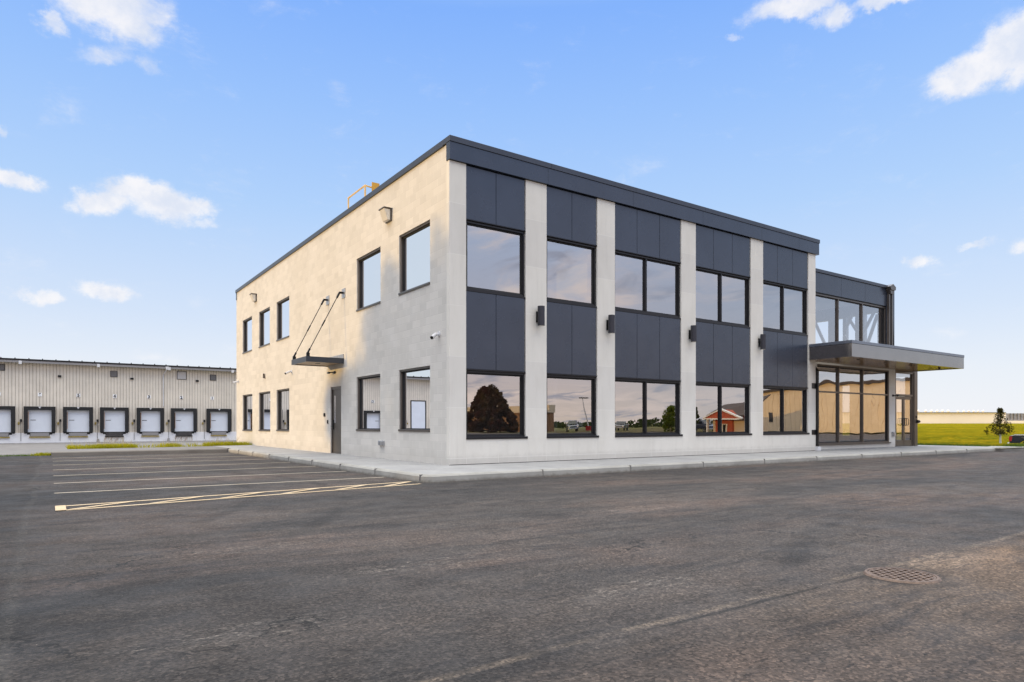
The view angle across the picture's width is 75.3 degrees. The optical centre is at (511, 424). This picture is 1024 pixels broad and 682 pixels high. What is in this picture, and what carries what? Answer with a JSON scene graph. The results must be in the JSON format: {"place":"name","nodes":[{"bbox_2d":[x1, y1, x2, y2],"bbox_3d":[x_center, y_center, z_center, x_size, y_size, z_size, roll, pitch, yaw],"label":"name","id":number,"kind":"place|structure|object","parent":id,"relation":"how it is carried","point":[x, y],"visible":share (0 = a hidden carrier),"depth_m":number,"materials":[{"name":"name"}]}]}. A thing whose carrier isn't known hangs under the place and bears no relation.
{"place":"outdoors","nodes":[
{"label":"outdoors","id":0,"kind":"place"},
{"bbox_2d":[0,453,48,456],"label":"grass edge","id":1,"kind":"object","parent":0,"point":[18,455],"depth_m":23.57,"materials":[{"name":"green plant"}]},
{"bbox_2d":[0,440,235,455],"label":"truck court","id":2,"kind":"object","parent":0,"point":[11,449],"depth_m":64.43,"materials":[{"name":"concrete"}]},
{"bbox_2d":[30,452,50,455],"bbox_3d":[-16.939,1.068,23.961,0.844,0.168,0.723,0,0,-35],"label":"grass tuft","id":3,"kind":"object","parent":2,"relation":"on","point":[43,454],"visible":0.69,"depth_m":23.87,"materials":[{"name":"green plant"}]},
{"bbox_2d":[0,357,235,442],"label":"warehouse","id":4,"kind":"structure","parent":2,"relation":"on","point":[59,385],"depth_m":77.90,"materials":[{"name":"metal"}]},
{"bbox_2d":[0,406,14,437],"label":"loading dock","id":5,"kind":"object","parent":4,"relation":"attached to","point":[7,421],"visible":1,"depth_m":72.21,"materials":[{"name":"black metal"}]},
{"bbox_2d":[0,410,10,431],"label":"dock door","id":6,"kind":"structure","parent":5,"relation":"in","point":[5,415],"depth_m":72.20,"materials":[{"name":"white metal"}]},
{"bbox_2d":[18,406,55,437],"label":"loading dock","id":7,"kind":"object","parent":4,"relation":"attached to","point":[39,421],"visible":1,"depth_m":73.88,"materials":[{"name":"black metal"}]},
{"bbox_2d":[28,410,51,431],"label":"dock door","id":8,"kind":"structure","parent":7,"relation":"in","point":[39,420],"depth_m":73.99,"materials":[{"name":"white metal"}]},
{"bbox_2d":[57,407,92,436],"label":"loading dock","id":9,"kind":"object","parent":4,"relation":"attached to","point":[77,421],"visible":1,"depth_m":75.89,"materials":[{"name":"black metal"}]},
{"bbox_2d":[67,410,88,431],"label":"dock door","id":10,"kind":"structure","parent":9,"relation":"in","point":[78,420],"depth_m":76.00,"materials":[{"name":"white metal"}]},
{"bbox_2d":[95,407,128,441],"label":"loading dock","id":11,"kind":"object","parent":4,"relation":"attached to","point":[114,422],"visible":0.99,"depth_m":77.91,"materials":[{"name":"black rubber"}]},
{"bbox_2d":[104,411,124,431],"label":"dock door","id":12,"kind":"structure","parent":11,"relation":"in","point":[114,420],"depth_m":78.01,"materials":[{"name":"white metal"}]},
{"bbox_2d":[132,408,163,436],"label":"loading dock","id":13,"kind":"object","parent":4,"relation":"attached to","point":[150,419],"visible":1,"depth_m":80.09,"materials":[{"name":"black metal"}]},
{"bbox_2d":[140,411,159,431],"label":"dock door","id":14,"kind":"structure","parent":13,"relation":"in","point":[149,420],"depth_m":80.10,"materials":[{"name":"white metal"}]},
{"bbox_2d":[166,408,196,440],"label":"loading dock","id":15,"kind":"object","parent":4,"relation":"attached to","point":[184,422],"visible":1,"depth_m":82.15,"materials":[{"name":"black rubber"}]},
{"bbox_2d":[175,411,192,430],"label":"dock door","id":16,"kind":"structure","parent":15,"relation":"in","point":[183,419],"depth_m":82.22,"materials":[{"name":"white metal"}]},
{"bbox_2d":[202,409,230,435],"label":"loading dock","id":17,"kind":"object","parent":4,"relation":"attached to","point":[218,422],"visible":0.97,"depth_m":84.45,"materials":[{"name":"black rubber"}]},
{"bbox_2d":[210,412,227,430],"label":"dock door","id":18,"kind":"structure","parent":17,"relation":"in","point":[219,420],"depth_m":84.58,"materials":[{"name":"white metal"}]},
{"bbox_2d":[51,446,229,451],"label":"path","id":19,"kind":"structure","parent":0,"point":[150,448],"depth_m":26.70,"materials":[{"name":"concrete"}]},
{"bbox_2d":[65,434,252,448],"bbox_3d":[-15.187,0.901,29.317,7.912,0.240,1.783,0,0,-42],"label":"grass","id":20,"kind":"structure","parent":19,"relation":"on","point":[120,445],"depth_m":28.53,"materials":[{"name":"green plant"}]},
{"bbox_2d":[0,450,1023,681],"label":"parking lot","id":21,"kind":"structure","parent":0,"point":[208,567],"depth_m":5.03,"materials":[{"name":"grey asphalt"}]},
{"bbox_2d":[51,448,227,455],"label":"stall kerb","id":22,"kind":"structure","parent":21,"relation":"on","point":[117,452],"depth_m":24.82,"materials":[{"name":"grey concrete"}]},
{"bbox_2d":[228,448,993,482],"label":"sidewalk kerb","id":23,"kind":"structure","parent":21,"relation":"on","point":[427,478],"depth_m":16.23,"materials":[{"name":"concrete"}]},
{"bbox_2d":[863,567,941,583],"bbox_3d":[2.880,1.114,4.912,0.504,0.013,0.504,0,0,-35],"label":"manhole cover","id":24,"kind":"object","parent":21,"relation":"on","point":[902,575],"visible":1,"depth_m":4.88,"materials":[{"name":"metal"}]},
{"bbox_2d":[993,447,1023,450],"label":"road kerb","id":25,"kind":"structure","parent":21,"relation":"on","point":[1010,449],"depth_m":27.93,"materials":[{"name":"concrete"}]},
{"bbox_2d":[0,0,1023,412],"label":"sky","id":26,"kind":"structure","parent":0,"point":[157,157],"materials":[{"name":"blue"}]},
{"bbox_2d":[217,445,1013,473],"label":"sidewalk","id":27,"kind":"structure","parent":0,"point":[414,467],"depth_m":18.36,"materials":[{"name":"concrete"}]},
{"bbox_2d":[235,135,963,464],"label":"office building","id":28,"kind":"structure","parent":27,"relation":"on","point":[476,254],"depth_m":20.47,"materials":[{"name":"paint"}]},
{"bbox_2d":[242,394,251,430],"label":"window","id":29,"kind":"structure","parent":28,"relation":"in","point":[247,398],"depth_m":32.24,"materials":[{"name":"clear glass"}]},
{"bbox_2d":[242,317,251,353],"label":"window","id":30,"kind":"structure","parent":28,"relation":"in","point":[248,322],"depth_m":32.24,"materials":[{"name":"clear glass"}]},
{"bbox_2d":[249,293,256,302],"bbox_3d":[-11.908,-5.819,30.546,0.250,0.360,0.380,0,0,-35],"label":"wall light","id":31,"kind":"object","parent":28,"relation":"attached to","point":[253,296],"visible":1,"depth_m":30.45,"materials":[{"name":"beige metal"}]},
{"bbox_2d":[258,391,269,430],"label":"window","id":32,"kind":"structure","parent":28,"relation":"in","point":[264,396],"depth_m":29.68,"materials":[{"name":"clear glass"}]},
{"bbox_2d":[258,307,269,347],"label":"window","id":33,"kind":"structure","parent":28,"relation":"in","point":[265,314],"depth_m":29.68,"materials":[{"name":"clear glass"}]},
{"bbox_2d":[276,388,288,431],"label":"window","id":34,"kind":"structure","parent":28,"relation":"in","point":[283,394],"depth_m":27.39,"materials":[{"name":"clear glass"}]},
{"bbox_2d":[276,297,288,341],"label":"window","id":35,"kind":"structure","parent":28,"relation":"in","point":[283,306],"depth_m":27.39,"materials":[{"name":"clear glass"}]},
{"bbox_2d":[331,386,340,453],"bbox_3d":[-5.816,-0.141,22.060,0.163,2.225,0.990,0,0,-35],"label":"side door","id":36,"kind":"structure","parent":28,"relation":"in","point":[335,391],"depth_m":22.15,"materials":[{"name":"grey metal"}]},
{"bbox_2d":[347,182,379,207],"bbox_3d":[-5.793,-7.814,25.980,0.659,2.770,1.822,0,0,-35],"label":"roof guard rail","id":37,"kind":"object","parent":28,"relation":"on","point":[374,186],"visible":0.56,"depth_m":25.28,"materials":[{"name":"yellow metal"}]},
{"bbox_2d":[356,374,379,430],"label":"window","id":38,"kind":"structure","parent":28,"relation":"in","point":[368,386],"depth_m":20.00,"materials":[{"name":"clear glass"}]},
{"bbox_2d":[356,247,380,311],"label":"window","id":39,"kind":"structure","parent":28,"relation":"in","point":[369,265],"depth_m":19.93,"materials":[{"name":"clear glass"}]},
{"bbox_2d":[378,206,391,223],"bbox_3d":[-3.523,-5.819,18.472,0.250,0.360,0.380,0,0,-35],"label":"wall light","id":40,"kind":"object","parent":28,"relation":"attached to","point":[386,214],"visible":1,"depth_m":18.37,"materials":[{"name":"beige metal"}]},
{"bbox_2d":[398,366,429,431],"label":"window","id":41,"kind":"structure","parent":28,"relation":"in","point":[414,382],"depth_m":17.48,"materials":[{"name":"clear glass"}]},
{"bbox_2d":[398,220,429,294],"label":"window","id":42,"kind":"structure","parent":28,"relation":"in","point":[414,244],"depth_m":17.48,"materials":[{"name":"clear glass"}]},
{"bbox_2d":[430,331,440,338],"bbox_3d":[-1.866,-2.155,16.071,0.289,0.216,0.134,0,0,-44],"label":"security camera","id":43,"kind":"object","parent":28,"relation":"attached to","point":[435,334],"visible":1,"depth_m":16.07,"materials":[{"name":"white paint"}]},
{"bbox_2d":[466,220,524,296],"bbox_3d":[-0.431,-4.101,16.578,1.772,1.675,0.090,0,0,-35],"label":"window","id":44,"kind":"structure","parent":28,"relation":"in","point":[522,234],"depth_m":16.81,"materials":[{"name":"black glass"}]},
{"bbox_2d":[466,370,527,439],"bbox_3d":[-0.387,-0.473,16.559,1.822,1.676,0.170,0,0,-35],"label":"window","id":45,"kind":"structure","parent":28,"relation":"in","point":[522,378],"depth_m":16.74,"materials":[{"name":"black glass"}]},
{"bbox_2d":[536,305,544,325],"bbox_3d":[0.734,-2.789,17.119,0.183,0.510,0.243,0,0,-35],"label":"wall lamp","id":46,"kind":"object","parent":28,"relation":"attached to","point":[540,317],"visible":1,"depth_m":17.02,"materials":[{"name":"black metal"}]},
{"bbox_2d":[567,421,574,432],"bbox_3d":[1.617,0.066,18.056,0.280,0.330,0.003,0,0,-35],"label":"paper notice","id":47,"kind":"object","parent":28,"relation":"attached to","point":[570,426],"visible":1,"depth_m":18.05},
{"bbox_2d":[547,237,595,305],"bbox_3d":[1.580,-4.101,17.974,1.767,1.675,0.090,0,0,-35],"label":"window","id":48,"kind":"structure","parent":28,"relation":"in","point":[593,248],"depth_m":18.36,"materials":[{"name":"black glass"}]},
{"bbox_2d":[547,375,598,437],"bbox_3d":[1.623,-0.473,17.955,1.817,1.676,0.170,0,0,-35],"label":"window","id":49,"kind":"structure","parent":28,"relation":"in","point":[593,379],"depth_m":18.26,"materials":[{"name":"black glass"}]},
{"bbox_2d":[577,419,583,427],"bbox_3d":[1.880,-0.029,18.238,0.240,0.260,0.003,0,0,-35],"label":"paper sheet","id":50,"kind":"object","parent":28,"relation":"attached to","point":[580,423],"visible":1,"depth_m":18.24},
{"bbox_2d":[606,315,614,333],"bbox_3d":[2.754,-2.789,18.522,0.183,0.510,0.243,0,0,-35],"label":"wall lamp","id":51,"kind":"object","parent":28,"relation":"attached to","point":[610,324],"visible":1,"depth_m":18.43,"materials":[{"name":"black metal"}]},
{"bbox_2d":[615,251,679,317],"bbox_3d":[3.995,-4.101,19.651,2.767,1.675,0.090,0,0,-35],"label":"window","id":52,"kind":"structure","parent":28,"relation":"in","point":[677,265],"depth_m":19.68,"materials":[{"name":"black glass"}]},
{"bbox_2d":[615,378,682,436],"bbox_3d":[4.038,-0.473,19.632,2.817,1.676,0.170,0,0,-35],"label":"window","id":53,"kind":"structure","parent":28,"relation":"in","point":[658,434],"depth_m":19.67,"materials":[{"name":"black glass"}]},
{"bbox_2d":[689,325,696,341],"bbox_3d":[5.580,-2.789,20.484,0.183,0.510,0.243,0,0,-35],"label":"wall lamp","id":54,"kind":"object","parent":28,"relation":"attached to","point":[693,334],"visible":1,"depth_m":20.39,"materials":[{"name":"black metal"}]},
{"bbox_2d":[696,267,748,326],"bbox_3d":[6.830,-4.101,21.620,2.782,1.675,0.090,0,0,-35],"label":"window","id":55,"kind":"structure","parent":28,"relation":"in","point":[720,274],"depth_m":21.57,"materials":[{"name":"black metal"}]},
{"bbox_2d":[696,383,751,435],"bbox_3d":[6.874,-0.473,21.601,2.832,1.676,0.170,0,0,-35],"label":"window","id":56,"kind":"structure","parent":28,"relation":"in","point":[720,433],"depth_m":21.57,"materials":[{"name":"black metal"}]},
{"bbox_2d":[758,334,765,349],"bbox_3d":[8.479,-2.789,22.497,0.183,0.510,0.243,0,0,-35],"label":"wall lamp","id":57,"kind":"object","parent":28,"relation":"attached to","point":[762,342],"visible":1,"depth_m":22.40,"materials":[{"name":"black metal"}]},
{"bbox_2d":[763,281,806,334],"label":"window","id":58,"kind":"structure","parent":28,"relation":"in","point":[804,291],"depth_m":23.70,"materials":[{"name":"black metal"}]},
{"bbox_2d":[763,386,809,434],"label":"window","id":59,"kind":"structure","parent":28,"relation":"in","point":[782,432],"depth_m":23.59,"materials":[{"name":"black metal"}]},
{"bbox_2d":[896,396,904,445],"bbox_3d":[17.050,-0.136,29.178,0.750,2.185,0.143,0,0,-35],"label":"glass door","id":60,"kind":"structure","parent":28,"relation":"in","point":[900,418],"depth_m":29.24,"materials":[{"name":"clear glass"}]},
{"bbox_2d":[904,397,911,445],"bbox_3d":[17.674,-0.136,29.611,0.750,2.185,0.143,0,0,-35],"label":"glass door","id":61,"kind":"structure","parent":28,"relation":"in","point":[907,400],"depth_m":29.66,"materials":[{"name":"clear glass"}]},
{"bbox_2d":[918,423,1023,447],"bbox_3d":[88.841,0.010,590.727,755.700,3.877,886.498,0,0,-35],"label":"field","id":62,"kind":"structure","parent":0,"point":[956,433],"depth_m":79.14,"materials":[{"name":"green plant"}]},
{"bbox_2d":[918,410,1023,422],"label":"factory","id":63,"kind":"structure","parent":62,"relation":"on","point":[931,416],"depth_m":410.00,"materials":[{"name":"grey"}]},
{"bbox_2d":[918,443,1023,446],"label":"grass verge","id":64,"kind":"object","parent":62,"relation":"on","point":[1004,444],"depth_m":30.06,"materials":[{"name":"green plant"}]},
{"bbox_2d":[984,407,1014,442],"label":"young tree","id":65,"kind":"object","parent":62,"relation":"on","point":[999,420],"visible":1,"depth_m":43.89,"materials":[{"name":"green plant"}]},
{"bbox_2d":[1008,434,1023,442],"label":"pickup truck","id":66,"kind":"object","parent":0,"point":[1016,438],"visible":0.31,"depth_m":46.54,"materials":[{"name":"black paint"}]}
]}

